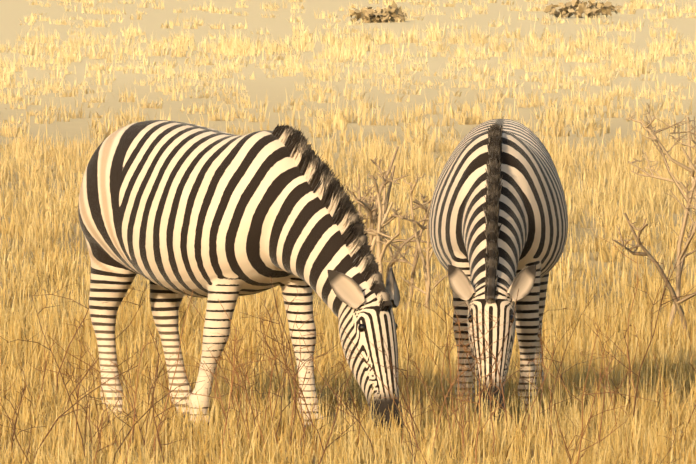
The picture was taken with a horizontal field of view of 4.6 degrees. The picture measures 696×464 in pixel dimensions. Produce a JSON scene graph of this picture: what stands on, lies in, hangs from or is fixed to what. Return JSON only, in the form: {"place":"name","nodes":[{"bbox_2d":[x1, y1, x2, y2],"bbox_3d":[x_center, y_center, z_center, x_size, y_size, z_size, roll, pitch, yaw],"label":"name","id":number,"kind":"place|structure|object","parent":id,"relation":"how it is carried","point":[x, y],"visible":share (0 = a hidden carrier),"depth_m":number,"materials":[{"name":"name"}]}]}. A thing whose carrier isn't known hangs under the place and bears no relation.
{"place":"outdoors","nodes":[
{"label":"outdoors","id":0,"kind":"place"},
{"bbox_2d":[0,261,695,463],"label":"grass","id":1,"kind":"structure","parent":0,"point":[632,438],"depth_m":37.16,"materials":[{"name":"yellow plant"}]},
{"bbox_2d":[0,0,695,463],"bbox_3d":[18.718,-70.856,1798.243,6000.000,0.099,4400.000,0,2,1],"label":"ground","id":2,"kind":"structure","parent":0,"point":[152,20],"depth_m":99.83,"materials":[{"name":"yellow plant"}]},
{"bbox_2d":[78,120,403,435],"bbox_3d":[-0.431,0.193,36.072,0.621,1.305,2.056,-2,3,-38],"label":"zebra","id":3,"kind":"object","parent":2,"relation":"on","point":[171,211],"visible":0.94,"depth_m":35.90,"materials":[{"name":"multicoloured"}]},
{"bbox_2d":[0,234,695,463],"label":"dry twigs","id":4,"kind":"object","parent":2,"relation":"on","point":[295,382],"visible":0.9,"depth_m":34.03,"materials":[{"name":"brown plant"}]},
{"bbox_2d":[342,0,406,22],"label":"bush","id":5,"kind":"object","parent":2,"relation":"on","point":[369,14],"visible":0.9,"depth_m":139.59,"materials":[{"name":"brown plant"}]},
{"bbox_2d":[345,146,430,273],"bbox_3d":[0.184,-0.103,49.907,0.751,0.776,1.284,1,3,22],"label":"bare shrub","id":6,"kind":"object","parent":2,"relation":"on","point":[368,207],"visible":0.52,"depth_m":49.92,"materials":[{"name":"brown wood"}]},
{"bbox_2d":[364,173,447,320],"bbox_3d":[0.501,-0.005,45.212,0.951,0.965,0.587,0,2,1],"label":"bare shrub","id":7,"kind":"object","parent":2,"relation":"on","point":[416,256],"visible":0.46,"depth_m":45.28,"materials":[{"name":"brown wood"}]},
{"bbox_2d":[429,119,567,420],"bbox_3d":[0.643,0.162,37.106,0.603,1.279,2.015,0,2,3],"label":"zebra","id":8,"kind":"object","parent":2,"relation":"on","point":[498,224],"visible":0.88,"depth_m":36.76,"materials":[{"name":"multicoloured"}]},
{"bbox_2d":[538,0,622,17],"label":"bush","id":9,"kind":"object","parent":2,"relation":"on","point":[581,8],"visible":0.94,"depth_m":145.49,"materials":[{"name":"brown plant"}]},
{"bbox_2d":[613,103,695,342],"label":"bare shrub","id":10,"kind":"object","parent":2,"relation":"on","point":[691,168],"visible":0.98,"depth_m":42.89,"materials":[{"name":"brown wood"}]},
{"bbox_2d":[0,21,695,146],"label":"grass","id":11,"kind":"structure","parent":0,"point":[227,48],"depth_m":99.47,"materials":[{"name":"yellow plant"}]},
{"bbox_2d":[20,0,695,41],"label":"grass","id":12,"kind":"structure","parent":0,"point":[435,34],"depth_m":141.97,"materials":[{"name":"yellow plant"}]}
]}

